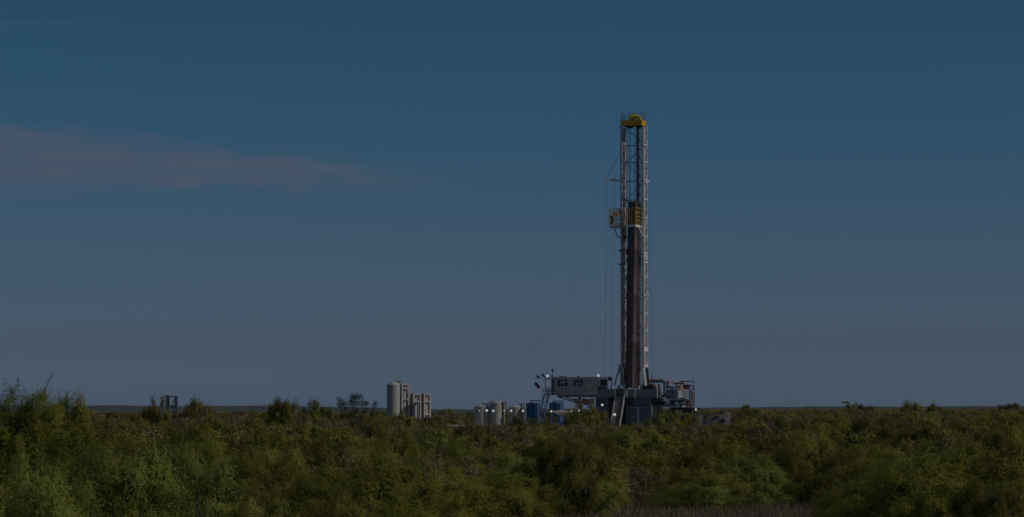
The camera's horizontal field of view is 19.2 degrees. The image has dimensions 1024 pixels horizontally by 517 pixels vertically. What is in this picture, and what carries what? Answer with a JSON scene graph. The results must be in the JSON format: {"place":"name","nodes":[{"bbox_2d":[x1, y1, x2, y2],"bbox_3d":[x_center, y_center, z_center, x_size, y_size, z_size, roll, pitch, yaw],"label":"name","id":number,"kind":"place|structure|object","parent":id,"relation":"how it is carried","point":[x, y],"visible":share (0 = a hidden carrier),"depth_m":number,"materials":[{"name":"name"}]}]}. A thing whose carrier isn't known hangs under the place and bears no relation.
{"place":"outdoors","nodes":[
{"label":"outdoors","id":0,"kind":"place"},
{"bbox_2d":[0,405,1023,414],"bbox_3d":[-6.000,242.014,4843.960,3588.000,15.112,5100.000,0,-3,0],"label":"hills","id":1,"kind":"structure","parent":0,"point":[122,408],"depth_m":5508.76,"materials":[{"name":"green plant"}]},
{"bbox_2d":[0,0,1023,408],"label":"sky","id":2,"kind":"structure","parent":0,"point":[220,202],"materials":[{"name":"blue"}]},
{"bbox_2d":[439,495,825,516],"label":"dry grass","id":3,"kind":"structure","parent":0,"point":[794,509],"depth_m":140.02,"materials":[{"name":"plant"}]},
{"bbox_3d":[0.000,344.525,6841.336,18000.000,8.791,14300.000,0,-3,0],"label":"ground","id":4,"kind":"structure","parent":0,"visible":0},
{"bbox_2d":[0,466,29,516],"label":"mesquite bush","id":5,"kind":"object","parent":4,"relation":"on","point":[10,479],"visible":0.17,"depth_m":106.43,"materials":[{"name":"green plant"}]},
{"bbox_2d":[0,375,69,489],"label":"mesquite tree","id":6,"kind":"object","parent":4,"relation":"on","point":[30,437],"visible":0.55,"depth_m":114.83,"materials":[{"name":"green plant"}]},
{"bbox_2d":[0,372,100,489],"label":"mesquite tree","id":7,"kind":"object","parent":4,"relation":"on","point":[80,412],"visible":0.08,"depth_m":120.11,"materials":[{"name":"green plant"}]},
{"bbox_2d":[0,444,103,516],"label":"mesquite bush","id":8,"kind":"object","parent":4,"relation":"on","point":[45,489],"visible":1,"depth_m":84.82,"materials":[{"name":"green plant"}]},
{"bbox_2d":[15,420,139,516],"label":"mesquite tree","id":9,"kind":"object","parent":4,"relation":"on","point":[66,451],"visible":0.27,"depth_m":99.95,"materials":[{"name":"green plant"}]},
{"bbox_2d":[13,454,141,516],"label":"mesquite bush","id":10,"kind":"object","parent":4,"relation":"on","point":[135,513],"visible":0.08,"depth_m":96.76,"materials":[{"name":"green plant"}]},
{"bbox_2d":[27,440,197,516],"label":"mesquite bush","id":11,"kind":"object","parent":4,"relation":"on","point":[123,479],"visible":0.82,"depth_m":90.61,"materials":[{"name":"green plant"}]},
{"bbox_2d":[136,419,231,503],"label":"mesquite bush","id":12,"kind":"object","parent":4,"relation":"on","point":[173,438],"visible":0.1,"depth_m":135.69,"materials":[{"name":"green plant"}]},
{"bbox_2d":[145,432,233,467],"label":"mesquite bush","id":13,"kind":"object","parent":4,"relation":"on","point":[169,445],"visible":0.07,"depth_m":146.81,"materials":[{"name":"green plant"}]},
{"bbox_2d":[131,443,296,516],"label":"mesquite bush","id":14,"kind":"object","parent":4,"relation":"on","point":[196,475],"visible":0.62,"depth_m":97.00,"materials":[{"name":"green plant"}]},
{"bbox_2d":[202,454,296,512],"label":"mesquite bush","id":15,"kind":"object","parent":4,"relation":"on","point":[253,473],"visible":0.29,"depth_m":119.86,"materials":[{"name":"green plant"}]},
{"bbox_2d":[215,484,310,516],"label":"mesquite bush","id":16,"kind":"object","parent":4,"relation":"on","point":[242,513],"visible":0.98,"depth_m":87.70,"materials":[{"name":"green plant"}]},
{"bbox_2d":[221,440,314,501],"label":"mesquite bush","id":17,"kind":"object","parent":4,"relation":"on","point":[292,457],"visible":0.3,"depth_m":129.77,"materials":[{"name":"green plant"}]},
{"bbox_2d":[219,456,367,516],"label":"mesquite bush","id":18,"kind":"object","parent":4,"relation":"on","point":[256,488],"visible":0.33,"depth_m":117.15,"materials":[{"name":"green plant"}]},
{"bbox_2d":[262,462,353,516],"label":"mesquite bush","id":19,"kind":"object","parent":4,"relation":"on","point":[307,488],"visible":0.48,"depth_m":113.65,"materials":[{"name":"green plant"}]},
{"bbox_2d":[260,432,366,485],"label":"mesquite bush","id":20,"kind":"object","parent":4,"relation":"on","point":[316,450],"visible":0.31,"depth_m":133.45,"materials":[{"name":"green plant"}]},
{"bbox_2d":[297,484,380,516],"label":"mesquite bush","id":21,"kind":"object","parent":4,"relation":"on","point":[342,507],"visible":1,"depth_m":85.81,"materials":[{"name":"green plant"}]},
{"bbox_2d":[298,442,392,515],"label":"mesquite bush","id":22,"kind":"object","parent":4,"relation":"on","point":[314,473],"visible":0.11,"depth_m":124.55,"materials":[{"name":"green plant"}]},
{"bbox_2d":[336,392,378,426],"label":"sparse tree","id":23,"kind":"object","parent":4,"relation":"on","point":[352,422],"visible":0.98,"depth_m":329.19,"materials":[{"name":"green plant"}]},
{"bbox_2d":[293,451,451,516],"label":"mesquite bush","id":24,"kind":"object","parent":4,"relation":"on","point":[394,486],"visible":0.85,"depth_m":98.86,"materials":[{"name":"green plant"}]},
{"bbox_2d":[332,444,421,516],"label":"mesquite bush","id":25,"kind":"object","parent":4,"relation":"on","point":[378,451],"visible":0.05,"depth_m":129.02,"materials":[{"name":"green plant"}]},
{"bbox_2d":[387,380,403,416],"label":"storage tank","id":26,"kind":"object","parent":4,"relation":"on","point":[393,397],"visible":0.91,"depth_m":521.33,"materials":[{"name":"grey metal"}]},
{"bbox_2d":[354,416,443,468],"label":"mesquite bush","id":27,"kind":"object","parent":4,"relation":"on","point":[404,451],"visible":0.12,"depth_m":161.11,"materials":[{"name":"green plant"}]},
{"bbox_2d":[400,383,409,416],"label":"upright tank","id":28,"kind":"object","parent":4,"relation":"on","point":[403,396],"visible":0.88,"depth_m":522.29,"materials":[{"name":"white metal"}]},
{"bbox_2d":[410,393,420,417],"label":"upright tank","id":29,"kind":"object","parent":4,"relation":"on","point":[415,404],"visible":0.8,"depth_m":523.02,"materials":[{"name":"white metal"}]},
{"bbox_2d":[388,490,471,516],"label":"mesquite bush","id":30,"kind":"object","parent":4,"relation":"on","point":[452,511],"visible":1,"depth_m":86.01,"materials":[{"name":"green plant"}]},
{"bbox_2d":[386,441,475,499],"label":"mesquite bush","id":31,"kind":"object","parent":4,"relation":"on","point":[429,466],"visible":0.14,"depth_m":138.69,"materials":[{"name":"green plant"}]},
{"bbox_2d":[407,428,459,453],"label":"mesquite bush","id":32,"kind":"object","parent":4,"relation":"on","point":[440,441],"visible":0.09,"depth_m":196.47,"materials":[{"name":"green plant"}]},
{"bbox_2d":[392,441,482,513],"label":"mesquite bush","id":33,"kind":"object","parent":4,"relation":"on","point":[464,462],"visible":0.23,"depth_m":133.96,"materials":[{"name":"green plant"}]},
{"bbox_2d":[384,466,495,516],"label":"mesquite bush","id":34,"kind":"object","parent":4,"relation":"on","point":[450,484],"visible":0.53,"depth_m":112.22,"materials":[{"name":"green plant"}]},
{"bbox_2d":[374,467,509,516],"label":"mesquite bush","id":35,"kind":"object","parent":4,"relation":"on","point":[491,506],"visible":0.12,"depth_m":116.16,"materials":[{"name":"green plant"}]},
{"bbox_2d":[439,444,493,488],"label":"mesquite bush","id":36,"kind":"object","parent":4,"relation":"on","point":[481,469],"visible":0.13,"depth_m":148.30,"materials":[{"name":"green plant"}]},
{"bbox_2d":[460,449,525,478],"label":"mesquite bush","id":37,"kind":"object","parent":4,"relation":"on","point":[493,458],"visible":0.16,"depth_m":158.76,"materials":[{"name":"green plant"}]},
{"bbox_2d":[470,486,542,516],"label":"mesquite bush","id":38,"kind":"object","parent":4,"relation":"on","point":[522,509],"visible":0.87,"depth_m":126.90,"materials":[{"name":"green plant"}]},
{"bbox_2d":[454,468,572,516],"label":"mesquite bush","id":39,"kind":"object","parent":4,"relation":"on","point":[500,482],"visible":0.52,"depth_m":128.91,"materials":[{"name":"green plant"}]},
{"bbox_2d":[479,456,582,510],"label":"mesquite bush","id":40,"kind":"object","parent":4,"relation":"on","point":[515,470],"visible":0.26,"depth_m":136.47,"materials":[{"name":"green plant"}]},
{"bbox_2d":[509,433,589,478],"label":"mesquite bush","id":41,"kind":"object","parent":4,"relation":"on","point":[543,444],"visible":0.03,"depth_m":144.80,"materials":[{"name":"green plant"}]},
{"bbox_2d":[518,438,616,516],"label":"mesquite bush","id":42,"kind":"object","parent":4,"relation":"on","point":[589,487],"visible":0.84,"depth_m":133.60,"materials":[{"name":"green plant"}]},
{"bbox_2d":[562,398,608,427],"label":"mesquite tree","id":43,"kind":"object","parent":4,"relation":"on","point":[588,418],"visible":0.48,"depth_m":439.35,"materials":[{"name":"green plant"}]},
{"bbox_2d":[546,431,631,486],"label":"mesquite bush","id":44,"kind":"object","parent":4,"relation":"on","point":[608,449],"visible":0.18,"depth_m":159.32,"materials":[{"name":"green plant"}]},
{"bbox_2d":[562,473,631,516],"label":"mesquite bush","id":45,"kind":"object","parent":4,"relation":"on","point":[610,496],"visible":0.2,"depth_m":138.28,"materials":[{"name":"green plant"}]},
{"bbox_2d":[561,442,632,508],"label":"mesquite bush","id":46,"kind":"object","parent":4,"relation":"on","point":[616,480],"visible":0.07,"depth_m":146.85,"materials":[{"name":"green plant"}]},
{"bbox_2d":[571,435,638,506],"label":"mesquite bush","id":47,"kind":"object","parent":4,"relation":"on","point":[610,461],"visible":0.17,"depth_m":153.14,"materials":[{"name":"green plant"}]},
{"bbox_2d":[598,443,656,494],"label":"mesquite bush","id":48,"kind":"object","parent":4,"relation":"on","point":[628,451],"visible":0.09,"depth_m":167.87,"materials":[{"name":"green plant"}]},
{"bbox_2d":[614,424,653,454],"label":"mesquite bush","id":49,"kind":"object","parent":4,"relation":"on","point":[627,441],"visible":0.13,"depth_m":195.26,"materials":[{"name":"green plant"}]},
{"bbox_2d":[619,449,675,498],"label":"mesquite bush","id":50,"kind":"object","parent":4,"relation":"on","point":[647,461],"visible":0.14,"depth_m":162.15,"materials":[{"name":"green plant"}]},
{"bbox_2d":[619,465,692,509],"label":"mesquite bush","id":51,"kind":"object","parent":4,"relation":"on","point":[635,471],"visible":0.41,"depth_m":156.27,"materials":[{"name":"green plant"}]},
{"bbox_2d":[632,432,681,452],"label":"mesquite bush","id":52,"kind":"object","parent":4,"relation":"on","point":[656,439],"visible":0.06,"depth_m":195.83,"materials":[{"name":"green plant"}]},
{"bbox_2d":[641,441,692,469],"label":"mesquite bush","id":53,"kind":"object","parent":4,"relation":"on","point":[663,449],"visible":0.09,"depth_m":182.01,"materials":[{"name":"green plant"}]},
{"bbox_2d":[647,447,723,490],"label":"mesquite bush","id":54,"kind":"object","parent":4,"relation":"on","point":[679,460],"visible":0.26,"depth_m":165.09,"materials":[{"name":"green plant"}]},
{"bbox_2d":[635,473,743,513],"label":"mesquite bush","id":55,"kind":"object","parent":4,"relation":"on","point":[715,500],"visible":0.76,"depth_m":147.04,"materials":[{"name":"green plant"}]},
{"bbox_2d":[637,463,756,510],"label":"mesquite bush","id":56,"kind":"object","parent":4,"relation":"on","point":[737,488],"visible":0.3,"depth_m":151.15,"materials":[{"name":"green plant"}]},
{"bbox_2d":[662,451,750,504],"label":"mesquite bush","id":57,"kind":"object","parent":4,"relation":"on","point":[695,474],"visible":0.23,"depth_m":154.07,"materials":[{"name":"green plant"}]},
{"bbox_2d":[687,429,744,482],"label":"mesquite bush","id":58,"kind":"object","parent":4,"relation":"on","point":[719,448],"visible":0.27,"depth_m":163.79,"materials":[{"name":"green plant"}]},
{"bbox_2d":[701,431,758,456],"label":"mesquite bush","id":59,"kind":"object","parent":4,"relation":"on","point":[738,445],"visible":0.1,"depth_m":192.15,"materials":[{"name":"green plant"}]},
{"bbox_2d":[710,452,796,500],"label":"mesquite bush","id":60,"kind":"object","parent":4,"relation":"on","point":[759,469],"visible":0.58,"depth_m":157.59,"materials":[{"name":"green plant"}]},
{"bbox_2d":[722,473,801,510],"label":"mesquite bush","id":61,"kind":"object","parent":4,"relation":"on","point":[757,495],"visible":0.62,"depth_m":151.34,"materials":[{"name":"green plant"}]},
{"bbox_2d":[748,429,817,457],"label":"mesquite bush","id":62,"kind":"object","parent":4,"relation":"on","point":[763,445],"visible":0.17,"depth_m":187.16,"materials":[{"name":"green plant"}]},
{"bbox_2d":[765,433,837,502],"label":"mesquite bush","id":63,"kind":"object","parent":4,"relation":"on","point":[790,454],"visible":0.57,"depth_m":161.58,"materials":[{"name":"green plant"}]},
{"bbox_2d":[769,428,835,500],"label":"mesquite bush","id":64,"kind":"object","parent":4,"relation":"on","point":[815,461],"visible":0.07,"depth_m":167.60,"materials":[{"name":"green plant"}]},
{"bbox_2d":[777,458,846,502],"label":"mesquite bush","id":65,"kind":"object","parent":4,"relation":"on","point":[805,488],"visible":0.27,"depth_m":157.67,"materials":[{"name":"green plant"}]},
{"bbox_2d":[807,487,881,516],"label":"mesquite bush","id":66,"kind":"object","parent":4,"relation":"on","point":[832,497],"visible":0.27,"depth_m":119.38,"materials":[{"name":"green plant"}]},
{"bbox_2d":[809,492,883,516],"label":"mesquite bush","id":67,"kind":"object","parent":4,"relation":"on","point":[837,507],"visible":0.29,"depth_m":114.83,"materials":[{"name":"green plant"}]},
{"bbox_2d":[816,427,895,460],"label":"mesquite bush","id":68,"kind":"object","parent":4,"relation":"on","point":[839,440],"visible":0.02,"depth_m":177.49,"materials":[{"name":"green plant"}]},
{"bbox_2d":[811,444,907,490],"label":"mesquite bush","id":69,"kind":"object","parent":4,"relation":"on","point":[837,458],"visible":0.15,"depth_m":158.40,"materials":[{"name":"green plant"}]},
{"bbox_2d":[815,413,911,448],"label":"mesquite tree","id":70,"kind":"object","parent":4,"relation":"on","point":[882,433],"visible":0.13,"depth_m":188.67,"materials":[{"name":"green plant"}]},
{"bbox_2d":[806,452,923,516],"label":"mesquite bush","id":71,"kind":"object","parent":4,"relation":"on","point":[853,487],"visible":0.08,"depth_m":119.42,"materials":[{"name":"green plant"}]},
{"bbox_2d":[816,437,914,503],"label":"mesquite bush","id":72,"kind":"object","parent":4,"relation":"on","point":[840,473],"visible":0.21,"depth_m":150.28,"materials":[{"name":"green plant"}]},
{"bbox_2d":[851,441,913,484],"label":"mesquite bush","id":73,"kind":"object","parent":4,"relation":"on","point":[886,455],"visible":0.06,"depth_m":142.87,"materials":[{"name":"green plant"}]},
{"bbox_2d":[822,449,987,516],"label":"mesquite bush","id":74,"kind":"object","parent":4,"relation":"on","point":[887,491],"visible":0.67,"depth_m":106.90,"materials":[{"name":"green plant"}]},
{"bbox_2d":[875,418,938,455],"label":"mesquite bush","id":75,"kind":"object","parent":4,"relation":"on","point":[914,437],"visible":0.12,"depth_m":178.85,"materials":[{"name":"green plant"}]},
{"bbox_2d":[877,478,958,516],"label":"mesquite bush","id":76,"kind":"object","parent":4,"relation":"on","point":[901,509],"visible":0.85,"depth_m":99.98,"materials":[{"name":"green plant"}]},
{"bbox_2d":[875,457,984,516],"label":"mesquite bush","id":77,"kind":"object","parent":4,"relation":"on","point":[887,513],"visible":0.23,"depth_m":107.84,"materials":[{"name":"green plant"}]},
{"bbox_2d":[906,431,986,462],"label":"mesquite bush","id":78,"kind":"object","parent":4,"relation":"on","point":[944,442],"visible":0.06,"depth_m":157.23,"materials":[{"name":"green plant"}]},
{"bbox_2d":[925,439,1017,515],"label":"mesquite bush","id":79,"kind":"object","parent":4,"relation":"on","point":[965,454],"visible":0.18,"depth_m":124.55,"materials":[{"name":"green plant"}]},
{"bbox_2d":[923,478,1023,516],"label":"mesquite bush","id":80,"kind":"object","parent":4,"relation":"on","point":[962,508],"visible":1,"depth_m":94.08,"materials":[{"name":"green plant"}]},
{"bbox_2d":[944,424,1023,516],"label":"mesquite bush","id":81,"kind":"object","parent":4,"relation":"on","point":[1013,456],"visible":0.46,"depth_m":117.15,"materials":[{"name":"green plant"}]},
{"bbox_2d":[966,471,1023,516],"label":"mesquite bush","id":82,"kind":"object","parent":4,"relation":"on","point":[1005,486],"visible":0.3,"depth_m":105.01,"materials":[{"name":"green plant"}]},
{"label":"pad","id":83,"kind":"structure","parent":0,"visible":0},
{"bbox_2d":[474,403,488,424],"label":"storage tank","id":84,"kind":"object","parent":83,"relation":"on","point":[482,408],"visible":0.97,"depth_m":517.52,"materials":[{"name":"grey metal"}]},
{"bbox_2d":[489,401,505,425],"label":"storage tank","id":85,"kind":"object","parent":83,"relation":"on","point":[499,407],"visible":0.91,"depth_m":517.05,"materials":[{"name":"grey metal"}]},
{"bbox_2d":[593,112,700,427],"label":"drilling rig","id":86,"kind":"object","parent":83,"relation":"on","point":[633,406],"visible":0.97,"depth_m":500.62,"materials":[{"name":"paint"}]},
{"bbox_2d":[544,369,598,402],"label":"doghouse","id":87,"kind":"object","parent":86,"relation":"attached to","point":[564,386],"visible":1,"depth_m":500.70,"materials":[{"name":"paint"}]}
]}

